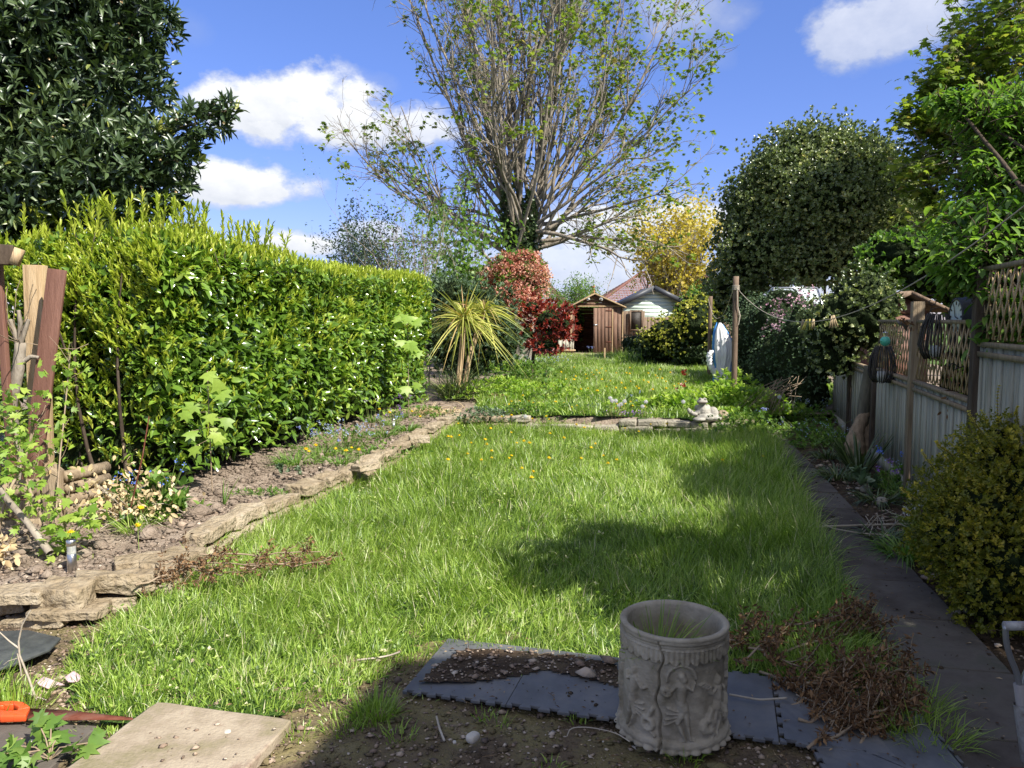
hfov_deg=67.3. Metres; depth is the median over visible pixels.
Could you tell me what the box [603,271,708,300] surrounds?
bungalow
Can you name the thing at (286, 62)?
sky
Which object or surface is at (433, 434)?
base stone
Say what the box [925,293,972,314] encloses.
scroll bracket
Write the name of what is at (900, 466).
forget me nots
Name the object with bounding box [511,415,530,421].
wall stone
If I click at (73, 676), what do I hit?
paper scrap
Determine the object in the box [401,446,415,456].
base stone
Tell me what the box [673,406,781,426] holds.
wall weeds
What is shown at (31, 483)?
currant bush
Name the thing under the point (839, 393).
garden fence
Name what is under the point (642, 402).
wall weeds
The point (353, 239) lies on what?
feathery tree
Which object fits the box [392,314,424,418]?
maple sapling
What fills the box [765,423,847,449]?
forget me nots
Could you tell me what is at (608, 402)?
wall weeds
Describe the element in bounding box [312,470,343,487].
kerb stone
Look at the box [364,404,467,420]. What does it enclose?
ground weeds
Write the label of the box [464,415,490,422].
wall stone
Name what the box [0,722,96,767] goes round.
paving slab
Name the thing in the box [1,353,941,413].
terrace
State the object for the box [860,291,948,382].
neighbour shed
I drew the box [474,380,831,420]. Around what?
lawn
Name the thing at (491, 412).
wall weeds
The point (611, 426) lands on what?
wall stone
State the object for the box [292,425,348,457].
bluebells
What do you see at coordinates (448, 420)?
kerb stone
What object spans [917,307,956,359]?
wicker lantern
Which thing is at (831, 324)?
clothes peg
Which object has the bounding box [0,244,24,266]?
rafter
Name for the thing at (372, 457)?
kerb stone
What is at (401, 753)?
pebbles
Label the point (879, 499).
border stone
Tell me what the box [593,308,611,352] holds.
door
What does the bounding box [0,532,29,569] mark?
wilted plant
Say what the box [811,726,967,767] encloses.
foam mat
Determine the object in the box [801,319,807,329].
clothes peg
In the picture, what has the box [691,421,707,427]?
wall stone
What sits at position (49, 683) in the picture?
paper scrap
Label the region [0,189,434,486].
laurel hedge
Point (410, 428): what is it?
leafy tussock
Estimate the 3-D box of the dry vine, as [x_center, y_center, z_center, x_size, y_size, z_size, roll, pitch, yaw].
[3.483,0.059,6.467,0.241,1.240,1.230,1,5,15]
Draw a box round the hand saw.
[0,701,132,722]
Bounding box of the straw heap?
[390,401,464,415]
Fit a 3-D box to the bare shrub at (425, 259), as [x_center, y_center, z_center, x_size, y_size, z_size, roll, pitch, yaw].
[-2.306,-2.423,16.766,3.620,5.234,3.323,2,5,24]
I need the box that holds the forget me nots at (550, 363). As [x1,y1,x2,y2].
[498,355,578,370]
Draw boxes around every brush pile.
[729,584,895,678]
[759,612,935,749]
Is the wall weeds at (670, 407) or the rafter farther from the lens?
the wall weeds at (670, 407)
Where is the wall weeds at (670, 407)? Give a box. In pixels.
[623,399,694,413]
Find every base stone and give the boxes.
[139,556,209,602]
[204,531,242,557]
[229,507,290,539]
[290,492,326,512]
[321,479,352,493]
[355,470,376,485]
[375,457,403,474]
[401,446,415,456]
[427,431,440,439]
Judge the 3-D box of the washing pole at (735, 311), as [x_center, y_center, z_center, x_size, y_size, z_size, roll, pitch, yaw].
[3.646,-0.604,12.587,0.130,2.297,0.131,0,5,0]
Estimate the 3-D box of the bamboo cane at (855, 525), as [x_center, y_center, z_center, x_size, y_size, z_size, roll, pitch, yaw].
[2.650,1.064,5.794,0.751,0.018,0.025,-1,5,-6]
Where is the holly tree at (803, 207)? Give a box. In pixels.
[700,103,948,324]
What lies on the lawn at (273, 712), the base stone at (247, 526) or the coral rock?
the base stone at (247, 526)
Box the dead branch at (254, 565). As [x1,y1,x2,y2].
[134,531,344,596]
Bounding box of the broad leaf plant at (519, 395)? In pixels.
[506,389,524,401]
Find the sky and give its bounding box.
[7,0,1022,320]
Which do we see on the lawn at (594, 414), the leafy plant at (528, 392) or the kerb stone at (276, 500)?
the leafy plant at (528, 392)
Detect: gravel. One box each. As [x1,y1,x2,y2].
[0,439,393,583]
[32,649,243,723]
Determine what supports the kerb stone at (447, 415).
on the base stone
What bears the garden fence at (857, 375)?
on the border soil at (989, 643)
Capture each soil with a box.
[0,433,1007,767]
[419,648,618,686]
[768,415,1023,674]
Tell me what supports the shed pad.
on the lawn at (594, 414)
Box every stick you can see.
[356,651,399,660]
[436,716,445,741]
[729,693,786,700]
[796,693,866,736]
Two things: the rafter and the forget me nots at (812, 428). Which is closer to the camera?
the rafter
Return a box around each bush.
[0,358,62,523]
[0,365,72,535]
[21,473,111,563]
[43,344,89,522]
[541,300,584,348]
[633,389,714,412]
[673,278,762,316]
[684,367,772,396]
[685,379,784,408]
[695,384,804,416]
[925,323,1007,395]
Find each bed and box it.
[0,405,462,585]
[460,403,752,429]
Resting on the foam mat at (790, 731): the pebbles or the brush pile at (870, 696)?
the brush pile at (870, 696)
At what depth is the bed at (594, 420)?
11.20 m
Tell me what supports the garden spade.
on the path
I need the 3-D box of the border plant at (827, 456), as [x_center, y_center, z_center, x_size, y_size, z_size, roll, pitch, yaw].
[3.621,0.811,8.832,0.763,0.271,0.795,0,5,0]
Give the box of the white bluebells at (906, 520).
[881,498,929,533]
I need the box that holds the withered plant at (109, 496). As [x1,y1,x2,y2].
[46,421,205,528]
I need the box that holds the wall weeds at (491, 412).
[447,405,523,422]
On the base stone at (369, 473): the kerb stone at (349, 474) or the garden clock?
the kerb stone at (349, 474)
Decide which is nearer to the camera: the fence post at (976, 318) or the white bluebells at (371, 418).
the fence post at (976, 318)
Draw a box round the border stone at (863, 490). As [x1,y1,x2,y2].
[860,485,870,492]
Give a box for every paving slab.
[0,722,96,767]
[67,702,290,767]
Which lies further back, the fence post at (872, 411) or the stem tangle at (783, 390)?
the stem tangle at (783, 390)
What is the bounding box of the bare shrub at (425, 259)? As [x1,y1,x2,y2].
[301,146,496,384]
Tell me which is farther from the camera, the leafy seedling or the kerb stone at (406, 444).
the kerb stone at (406, 444)
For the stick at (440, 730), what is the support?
on the soil at (562, 755)
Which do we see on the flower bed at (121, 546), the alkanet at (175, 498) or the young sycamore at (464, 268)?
the alkanet at (175, 498)
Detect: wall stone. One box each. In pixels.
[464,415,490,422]
[490,422,514,426]
[491,415,510,421]
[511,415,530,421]
[517,422,539,427]
[564,424,593,430]
[595,424,619,430]
[619,418,636,425]
[619,426,652,432]
[637,418,666,426]
[655,427,679,433]
[666,419,690,427]
[682,427,707,434]
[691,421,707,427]
[710,422,739,428]
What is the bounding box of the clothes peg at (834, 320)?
[832,315,837,326]
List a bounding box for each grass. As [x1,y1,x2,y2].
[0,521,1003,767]
[188,420,948,722]
[275,415,826,515]
[602,597,718,670]
[607,346,678,364]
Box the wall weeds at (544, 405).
[494,401,566,418]
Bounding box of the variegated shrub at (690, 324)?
[634,291,727,356]
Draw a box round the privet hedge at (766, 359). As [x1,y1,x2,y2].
[720,278,832,416]
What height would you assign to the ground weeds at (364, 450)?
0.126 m
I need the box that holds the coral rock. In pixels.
[718,410,728,419]
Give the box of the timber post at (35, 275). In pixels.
[22,265,54,498]
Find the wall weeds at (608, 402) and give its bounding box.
[584,399,630,410]
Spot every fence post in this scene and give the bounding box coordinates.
[845,368,851,432]
[868,350,881,456]
[903,302,924,488]
[965,267,994,459]
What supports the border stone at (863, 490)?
on the border soil at (989, 643)
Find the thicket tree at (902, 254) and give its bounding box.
[847,155,1023,341]
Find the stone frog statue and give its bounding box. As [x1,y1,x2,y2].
[687,398,721,421]
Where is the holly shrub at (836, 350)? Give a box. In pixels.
[788,258,906,432]
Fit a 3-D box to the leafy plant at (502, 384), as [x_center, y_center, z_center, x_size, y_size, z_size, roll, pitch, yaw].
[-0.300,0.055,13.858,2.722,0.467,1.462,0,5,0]
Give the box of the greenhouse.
[765,287,822,303]
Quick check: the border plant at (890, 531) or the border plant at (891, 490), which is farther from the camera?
the border plant at (891, 490)
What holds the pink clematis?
attached to the privet hedge at (766, 359)
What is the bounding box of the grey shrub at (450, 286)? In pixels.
[422,268,529,383]
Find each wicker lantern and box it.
[867,341,896,382]
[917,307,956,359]
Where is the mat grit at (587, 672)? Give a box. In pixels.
[424,648,617,684]
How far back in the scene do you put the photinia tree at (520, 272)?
19.04 m
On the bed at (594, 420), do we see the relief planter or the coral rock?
the coral rock
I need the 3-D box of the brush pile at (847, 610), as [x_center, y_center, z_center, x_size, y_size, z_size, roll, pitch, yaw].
[1.387,1.147,3.686,0.957,0.314,0.583,-5,7,-43]
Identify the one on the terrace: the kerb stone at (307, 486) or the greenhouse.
the greenhouse
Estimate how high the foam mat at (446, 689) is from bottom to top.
0.019 m
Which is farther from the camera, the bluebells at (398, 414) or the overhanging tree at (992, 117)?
the bluebells at (398, 414)
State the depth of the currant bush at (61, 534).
4.81 m
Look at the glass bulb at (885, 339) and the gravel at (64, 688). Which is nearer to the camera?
the gravel at (64, 688)
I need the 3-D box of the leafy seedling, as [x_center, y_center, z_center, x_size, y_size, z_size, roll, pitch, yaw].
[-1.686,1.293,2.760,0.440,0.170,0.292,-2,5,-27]
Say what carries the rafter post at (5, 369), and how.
on the soil at (562, 755)
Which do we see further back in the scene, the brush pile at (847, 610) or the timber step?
the timber step
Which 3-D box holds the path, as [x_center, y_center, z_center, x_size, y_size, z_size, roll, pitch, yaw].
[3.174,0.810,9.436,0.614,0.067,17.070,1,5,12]
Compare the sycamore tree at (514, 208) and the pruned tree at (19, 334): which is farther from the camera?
the sycamore tree at (514, 208)
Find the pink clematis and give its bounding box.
[758,283,816,336]
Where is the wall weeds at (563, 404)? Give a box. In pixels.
[535,401,605,420]
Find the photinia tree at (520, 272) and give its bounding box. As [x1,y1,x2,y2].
[471,247,553,373]
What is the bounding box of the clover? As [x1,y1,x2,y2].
[70,420,886,707]
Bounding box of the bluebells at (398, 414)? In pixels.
[391,393,411,418]
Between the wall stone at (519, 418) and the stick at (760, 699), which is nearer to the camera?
the stick at (760, 699)
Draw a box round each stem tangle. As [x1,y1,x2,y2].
[738,376,803,414]
[862,510,909,536]
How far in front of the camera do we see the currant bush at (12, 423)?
5.04 m
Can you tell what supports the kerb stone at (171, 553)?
on the base stone at (170, 585)
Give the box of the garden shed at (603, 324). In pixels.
[566,293,625,352]
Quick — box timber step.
[558,339,575,353]
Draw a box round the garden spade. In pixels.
[1002,621,1023,767]
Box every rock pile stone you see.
[0,582,42,605]
[0,605,29,615]
[0,608,69,628]
[25,599,112,621]
[30,575,96,609]
[72,567,155,595]
[96,593,137,610]
[114,551,163,570]
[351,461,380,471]
[408,435,429,442]
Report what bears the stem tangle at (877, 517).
on the border soil at (989, 643)
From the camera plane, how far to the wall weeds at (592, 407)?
11.68 m
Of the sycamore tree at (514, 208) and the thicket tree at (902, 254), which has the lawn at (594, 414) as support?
the sycamore tree at (514, 208)
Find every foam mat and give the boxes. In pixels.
[403,638,537,706]
[506,648,618,721]
[727,671,778,744]
[772,676,927,755]
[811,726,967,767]
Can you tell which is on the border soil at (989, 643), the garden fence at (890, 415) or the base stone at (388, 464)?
the garden fence at (890, 415)
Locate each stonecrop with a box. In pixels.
[275,463,283,473]
[286,465,301,474]
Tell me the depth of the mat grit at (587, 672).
3.48 m
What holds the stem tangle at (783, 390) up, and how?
on the lawn at (594, 414)
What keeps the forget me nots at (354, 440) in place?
on the flower bed at (121, 546)
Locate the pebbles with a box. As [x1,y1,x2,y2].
[0,608,821,767]
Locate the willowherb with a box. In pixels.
[533,367,560,400]
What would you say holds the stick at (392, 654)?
on the soil at (562, 755)
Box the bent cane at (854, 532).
[821,522,890,535]
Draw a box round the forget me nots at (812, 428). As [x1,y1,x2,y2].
[740,418,851,439]
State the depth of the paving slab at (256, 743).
2.85 m
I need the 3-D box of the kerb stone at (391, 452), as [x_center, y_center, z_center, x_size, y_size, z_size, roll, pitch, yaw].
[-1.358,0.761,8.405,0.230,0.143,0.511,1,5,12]
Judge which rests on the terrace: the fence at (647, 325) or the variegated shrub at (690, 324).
the fence at (647, 325)
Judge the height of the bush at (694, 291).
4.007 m
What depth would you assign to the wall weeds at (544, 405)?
11.53 m
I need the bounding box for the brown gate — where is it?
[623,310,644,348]
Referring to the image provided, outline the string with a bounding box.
[567,727,629,741]
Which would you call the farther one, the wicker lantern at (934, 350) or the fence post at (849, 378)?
the fence post at (849, 378)
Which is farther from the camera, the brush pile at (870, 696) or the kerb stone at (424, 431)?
the kerb stone at (424, 431)
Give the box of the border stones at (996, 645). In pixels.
[807,459,1023,656]
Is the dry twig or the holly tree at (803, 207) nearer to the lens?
the dry twig
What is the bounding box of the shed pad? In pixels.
[554,352,610,359]
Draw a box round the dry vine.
[899,317,961,439]
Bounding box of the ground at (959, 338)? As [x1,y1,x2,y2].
[0,322,998,434]
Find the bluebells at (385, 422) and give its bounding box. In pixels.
[373,405,402,425]
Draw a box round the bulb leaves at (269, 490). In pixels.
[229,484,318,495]
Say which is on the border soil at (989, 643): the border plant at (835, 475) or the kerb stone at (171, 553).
the border plant at (835, 475)
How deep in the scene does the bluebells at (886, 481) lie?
7.25 m
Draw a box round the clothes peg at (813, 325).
[811,319,814,328]
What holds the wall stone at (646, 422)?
on the wall stone at (639, 427)
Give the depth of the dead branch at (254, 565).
4.53 m
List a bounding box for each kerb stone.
[139,546,206,578]
[182,515,235,546]
[221,502,267,530]
[260,493,300,512]
[284,477,326,496]
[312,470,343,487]
[336,463,362,481]
[355,452,384,465]
[370,447,400,461]
[388,440,411,449]
[398,432,421,445]
[411,428,427,434]
[422,421,441,432]
[435,416,454,424]
[442,413,460,417]
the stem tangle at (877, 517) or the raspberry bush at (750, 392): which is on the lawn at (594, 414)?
the raspberry bush at (750, 392)
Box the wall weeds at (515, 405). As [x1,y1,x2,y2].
[486,400,551,419]
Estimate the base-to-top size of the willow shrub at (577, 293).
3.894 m
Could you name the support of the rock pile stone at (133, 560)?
on the flower bed at (121, 546)
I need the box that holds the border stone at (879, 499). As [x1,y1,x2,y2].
[876,497,887,506]
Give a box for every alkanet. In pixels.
[101,472,130,506]
[107,458,210,524]
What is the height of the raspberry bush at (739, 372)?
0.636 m
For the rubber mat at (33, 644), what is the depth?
3.66 m
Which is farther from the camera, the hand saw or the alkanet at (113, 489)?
the alkanet at (113, 489)
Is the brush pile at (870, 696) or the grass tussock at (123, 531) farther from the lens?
the grass tussock at (123, 531)
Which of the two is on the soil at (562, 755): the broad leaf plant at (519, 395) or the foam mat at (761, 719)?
the foam mat at (761, 719)
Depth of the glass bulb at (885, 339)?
7.88 m
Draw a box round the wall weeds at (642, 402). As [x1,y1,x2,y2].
[611,400,658,410]
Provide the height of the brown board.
1.858 m
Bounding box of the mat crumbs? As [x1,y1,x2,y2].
[447,658,605,705]
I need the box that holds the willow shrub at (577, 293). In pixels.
[543,270,619,311]
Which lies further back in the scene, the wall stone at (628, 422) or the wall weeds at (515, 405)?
the wall weeds at (515, 405)
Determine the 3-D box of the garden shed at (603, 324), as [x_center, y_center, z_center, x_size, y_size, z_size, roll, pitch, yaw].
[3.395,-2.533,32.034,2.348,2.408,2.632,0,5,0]
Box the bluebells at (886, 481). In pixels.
[875,459,904,489]
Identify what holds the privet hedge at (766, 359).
on the lawn at (594, 414)
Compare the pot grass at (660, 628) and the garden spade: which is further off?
the pot grass at (660, 628)
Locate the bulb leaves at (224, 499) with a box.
[222,478,238,503]
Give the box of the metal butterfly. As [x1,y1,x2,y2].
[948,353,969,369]
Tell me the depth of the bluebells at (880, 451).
7.46 m
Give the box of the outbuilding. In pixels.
[617,285,682,324]
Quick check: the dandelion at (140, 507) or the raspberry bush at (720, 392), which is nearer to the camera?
the dandelion at (140, 507)
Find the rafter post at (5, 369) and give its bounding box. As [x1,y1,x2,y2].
[0,265,16,476]
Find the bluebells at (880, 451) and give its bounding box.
[871,445,902,485]
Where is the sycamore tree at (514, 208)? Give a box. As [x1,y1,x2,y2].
[314,0,739,365]
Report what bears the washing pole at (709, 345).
on the lawn at (594, 414)
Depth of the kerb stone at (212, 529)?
5.22 m
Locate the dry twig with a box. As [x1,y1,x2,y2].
[0,610,46,699]
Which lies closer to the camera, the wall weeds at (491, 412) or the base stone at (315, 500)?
the base stone at (315, 500)
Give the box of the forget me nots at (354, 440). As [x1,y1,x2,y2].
[278,418,418,452]
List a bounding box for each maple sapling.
[178,371,234,492]
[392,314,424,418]
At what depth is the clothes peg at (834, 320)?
7.57 m
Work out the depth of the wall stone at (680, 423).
10.68 m
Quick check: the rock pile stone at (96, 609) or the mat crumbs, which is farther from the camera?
the rock pile stone at (96, 609)
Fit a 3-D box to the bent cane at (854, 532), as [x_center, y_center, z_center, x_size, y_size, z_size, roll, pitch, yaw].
[2.483,1.072,5.693,0.153,0.012,0.604,-4,6,-41]
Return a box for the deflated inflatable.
[706,322,731,380]
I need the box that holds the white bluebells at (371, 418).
[358,395,381,422]
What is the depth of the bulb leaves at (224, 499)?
6.19 m
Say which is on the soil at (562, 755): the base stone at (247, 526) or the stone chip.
the stone chip
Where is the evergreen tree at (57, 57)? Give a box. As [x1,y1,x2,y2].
[0,0,249,245]
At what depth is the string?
2.91 m
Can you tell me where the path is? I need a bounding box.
[757,419,1023,767]
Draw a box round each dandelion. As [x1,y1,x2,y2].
[134,523,140,549]
[138,505,143,531]
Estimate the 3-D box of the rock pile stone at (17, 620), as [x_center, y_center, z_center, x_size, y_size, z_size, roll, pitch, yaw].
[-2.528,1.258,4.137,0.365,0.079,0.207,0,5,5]
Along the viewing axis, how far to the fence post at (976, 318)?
5.19 m
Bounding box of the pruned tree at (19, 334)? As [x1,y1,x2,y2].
[0,280,87,479]
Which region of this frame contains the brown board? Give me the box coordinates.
[20,268,66,499]
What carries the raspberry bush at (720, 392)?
on the bed at (594, 420)
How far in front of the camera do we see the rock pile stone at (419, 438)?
8.97 m
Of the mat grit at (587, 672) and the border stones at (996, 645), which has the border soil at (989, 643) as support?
the border stones at (996, 645)
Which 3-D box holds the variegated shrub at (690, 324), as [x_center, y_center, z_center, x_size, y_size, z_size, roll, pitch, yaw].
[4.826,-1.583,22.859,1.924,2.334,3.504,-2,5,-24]
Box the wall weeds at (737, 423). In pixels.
[688,406,797,434]
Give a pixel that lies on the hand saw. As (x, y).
(21, 714)
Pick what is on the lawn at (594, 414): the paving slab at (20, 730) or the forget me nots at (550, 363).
the forget me nots at (550, 363)
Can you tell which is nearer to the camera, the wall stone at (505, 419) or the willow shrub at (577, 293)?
the wall stone at (505, 419)
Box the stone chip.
[466,731,479,743]
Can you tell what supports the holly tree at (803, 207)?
on the terrace
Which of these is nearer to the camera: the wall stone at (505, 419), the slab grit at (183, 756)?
the slab grit at (183, 756)
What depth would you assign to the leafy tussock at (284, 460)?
7.91 m
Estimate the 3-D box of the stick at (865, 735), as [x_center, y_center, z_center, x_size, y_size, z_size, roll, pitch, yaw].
[1.273,1.300,3.042,0.060,0.008,0.353,-2,5,-24]
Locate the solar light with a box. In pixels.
[66,538,77,572]
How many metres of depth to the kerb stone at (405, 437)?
9.51 m
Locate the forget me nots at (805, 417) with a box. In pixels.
[767,399,837,424]
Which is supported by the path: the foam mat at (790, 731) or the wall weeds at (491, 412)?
the foam mat at (790, 731)
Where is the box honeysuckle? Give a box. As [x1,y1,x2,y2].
[892,385,1023,637]
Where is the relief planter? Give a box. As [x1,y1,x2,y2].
[614,599,731,756]
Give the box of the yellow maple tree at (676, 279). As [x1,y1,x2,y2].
[601,174,725,306]
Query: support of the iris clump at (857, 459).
on the border soil at (989, 643)
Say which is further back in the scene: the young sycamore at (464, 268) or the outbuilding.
the outbuilding
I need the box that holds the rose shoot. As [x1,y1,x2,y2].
[675,369,689,400]
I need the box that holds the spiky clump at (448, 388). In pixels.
[423,356,504,400]
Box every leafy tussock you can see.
[258,448,332,467]
[313,453,358,465]
[388,422,425,432]
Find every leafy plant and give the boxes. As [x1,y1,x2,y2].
[439,374,565,399]
[478,355,586,385]
[484,349,551,371]
[485,378,619,402]
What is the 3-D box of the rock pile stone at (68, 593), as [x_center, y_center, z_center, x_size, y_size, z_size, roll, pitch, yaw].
[-2.418,1.139,4.168,0.278,0.150,0.223,0,5,0]
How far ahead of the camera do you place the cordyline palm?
14.04 m
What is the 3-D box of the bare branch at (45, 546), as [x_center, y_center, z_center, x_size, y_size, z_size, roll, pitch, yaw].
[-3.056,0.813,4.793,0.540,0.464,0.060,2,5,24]
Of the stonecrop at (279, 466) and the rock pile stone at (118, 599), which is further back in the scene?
the stonecrop at (279, 466)
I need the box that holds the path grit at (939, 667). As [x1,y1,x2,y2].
[798,460,1022,765]
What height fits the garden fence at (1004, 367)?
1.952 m
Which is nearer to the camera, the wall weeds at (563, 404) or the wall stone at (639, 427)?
the wall stone at (639, 427)
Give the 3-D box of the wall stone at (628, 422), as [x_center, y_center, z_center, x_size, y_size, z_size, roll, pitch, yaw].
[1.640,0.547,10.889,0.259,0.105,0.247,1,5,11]
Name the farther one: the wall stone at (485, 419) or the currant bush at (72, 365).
the wall stone at (485, 419)
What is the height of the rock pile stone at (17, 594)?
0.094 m
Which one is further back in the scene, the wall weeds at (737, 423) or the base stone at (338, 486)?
the wall weeds at (737, 423)
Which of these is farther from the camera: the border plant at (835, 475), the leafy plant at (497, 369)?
the leafy plant at (497, 369)
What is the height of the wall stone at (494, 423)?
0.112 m
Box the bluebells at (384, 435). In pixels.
[368,413,402,438]
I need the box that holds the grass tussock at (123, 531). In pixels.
[105,509,170,535]
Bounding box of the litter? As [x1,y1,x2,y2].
[0,436,1019,767]
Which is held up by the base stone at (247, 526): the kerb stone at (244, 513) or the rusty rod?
the kerb stone at (244, 513)
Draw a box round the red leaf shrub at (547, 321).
[511,290,582,376]
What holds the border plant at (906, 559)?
on the border soil at (989, 643)
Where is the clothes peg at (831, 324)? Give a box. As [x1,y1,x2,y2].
[829,316,832,327]
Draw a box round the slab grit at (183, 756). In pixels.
[137,723,275,766]
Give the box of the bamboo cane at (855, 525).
[816,523,911,527]
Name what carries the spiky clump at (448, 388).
on the terrace
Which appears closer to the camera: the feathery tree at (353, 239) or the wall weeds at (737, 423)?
the wall weeds at (737, 423)
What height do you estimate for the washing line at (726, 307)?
0.512 m
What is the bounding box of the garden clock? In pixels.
[948,295,971,335]
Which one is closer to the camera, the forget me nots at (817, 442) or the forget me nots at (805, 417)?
the forget me nots at (817, 442)
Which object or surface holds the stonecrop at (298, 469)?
on the flower bed at (121, 546)
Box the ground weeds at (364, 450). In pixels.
[291,443,435,461]
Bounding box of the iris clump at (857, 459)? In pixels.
[823,427,893,472]
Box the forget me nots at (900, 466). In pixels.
[878,457,903,486]
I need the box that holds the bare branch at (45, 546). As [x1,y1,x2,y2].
[0,484,53,555]
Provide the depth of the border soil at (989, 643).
6.35 m
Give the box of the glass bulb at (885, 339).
[880,321,889,345]
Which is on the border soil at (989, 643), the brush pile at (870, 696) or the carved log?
the carved log
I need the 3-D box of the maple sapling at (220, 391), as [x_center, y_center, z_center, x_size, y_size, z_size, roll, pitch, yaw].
[-2.551,0.428,6.403,0.477,1.076,0.183,0,5,0]
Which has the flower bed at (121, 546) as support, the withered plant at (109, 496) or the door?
the withered plant at (109, 496)
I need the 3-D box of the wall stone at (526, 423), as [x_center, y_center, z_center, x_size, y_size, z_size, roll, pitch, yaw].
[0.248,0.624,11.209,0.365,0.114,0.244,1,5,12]
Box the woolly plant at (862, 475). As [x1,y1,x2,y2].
[843,464,882,491]
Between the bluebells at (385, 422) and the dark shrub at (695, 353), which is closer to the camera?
the bluebells at (385, 422)
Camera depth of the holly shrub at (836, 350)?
10.15 m
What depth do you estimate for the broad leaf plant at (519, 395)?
12.90 m
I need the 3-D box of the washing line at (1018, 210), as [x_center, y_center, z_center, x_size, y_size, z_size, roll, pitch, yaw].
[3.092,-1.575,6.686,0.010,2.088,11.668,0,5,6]
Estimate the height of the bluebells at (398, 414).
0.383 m
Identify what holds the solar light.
on the flower bed at (121, 546)
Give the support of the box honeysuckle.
on the border soil at (989, 643)
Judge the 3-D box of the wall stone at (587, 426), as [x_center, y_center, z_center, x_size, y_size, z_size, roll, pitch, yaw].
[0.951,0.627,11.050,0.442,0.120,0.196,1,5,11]
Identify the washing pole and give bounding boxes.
[707,296,712,374]
[731,276,740,403]
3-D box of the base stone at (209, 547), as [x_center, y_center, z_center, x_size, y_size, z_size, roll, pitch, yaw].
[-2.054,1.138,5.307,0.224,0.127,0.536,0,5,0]
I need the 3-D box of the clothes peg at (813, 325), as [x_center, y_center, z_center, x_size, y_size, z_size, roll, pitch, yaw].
[3.235,-0.646,8.270,0.037,0.108,0.012,0,5,0]
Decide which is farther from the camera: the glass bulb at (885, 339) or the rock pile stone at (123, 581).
the glass bulb at (885, 339)
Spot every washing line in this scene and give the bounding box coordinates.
[708,290,732,318]
[737,206,1023,321]
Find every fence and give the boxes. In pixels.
[0,461,111,526]
[426,317,731,352]
[831,374,846,431]
[847,361,864,431]
[871,320,909,485]
[907,320,970,511]
[975,259,1023,603]
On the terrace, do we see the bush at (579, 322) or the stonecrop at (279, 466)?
the bush at (579, 322)
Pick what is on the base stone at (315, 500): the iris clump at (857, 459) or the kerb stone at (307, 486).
the kerb stone at (307, 486)
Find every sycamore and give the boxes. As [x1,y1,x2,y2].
[402,161,531,378]
[878,0,1023,235]
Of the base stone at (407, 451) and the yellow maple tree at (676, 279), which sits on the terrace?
the yellow maple tree at (676, 279)
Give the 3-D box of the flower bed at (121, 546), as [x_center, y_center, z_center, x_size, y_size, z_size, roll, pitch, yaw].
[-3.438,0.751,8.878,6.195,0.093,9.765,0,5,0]
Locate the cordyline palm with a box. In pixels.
[428,286,533,391]
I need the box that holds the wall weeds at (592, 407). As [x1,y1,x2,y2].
[548,403,625,413]
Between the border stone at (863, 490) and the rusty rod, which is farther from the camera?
the border stone at (863, 490)
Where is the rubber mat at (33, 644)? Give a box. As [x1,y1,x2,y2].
[0,630,60,670]
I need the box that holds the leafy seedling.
[0,708,110,767]
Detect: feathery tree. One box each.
[304,200,401,269]
[318,188,424,270]
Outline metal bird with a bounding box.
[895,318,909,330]
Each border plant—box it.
[803,442,849,464]
[805,460,872,486]
[843,518,912,543]
[844,483,909,512]
[852,526,956,572]
[872,479,912,500]
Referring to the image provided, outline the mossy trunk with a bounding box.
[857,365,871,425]
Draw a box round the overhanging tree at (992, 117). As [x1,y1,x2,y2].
[916,67,1023,364]
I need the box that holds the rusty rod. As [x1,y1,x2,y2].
[130,417,149,506]
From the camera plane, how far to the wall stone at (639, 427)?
10.77 m
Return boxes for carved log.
[844,412,869,456]
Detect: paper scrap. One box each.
[36,677,62,688]
[64,671,79,681]
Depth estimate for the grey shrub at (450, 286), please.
15.40 m
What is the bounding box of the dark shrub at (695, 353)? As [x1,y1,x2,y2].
[618,331,712,366]

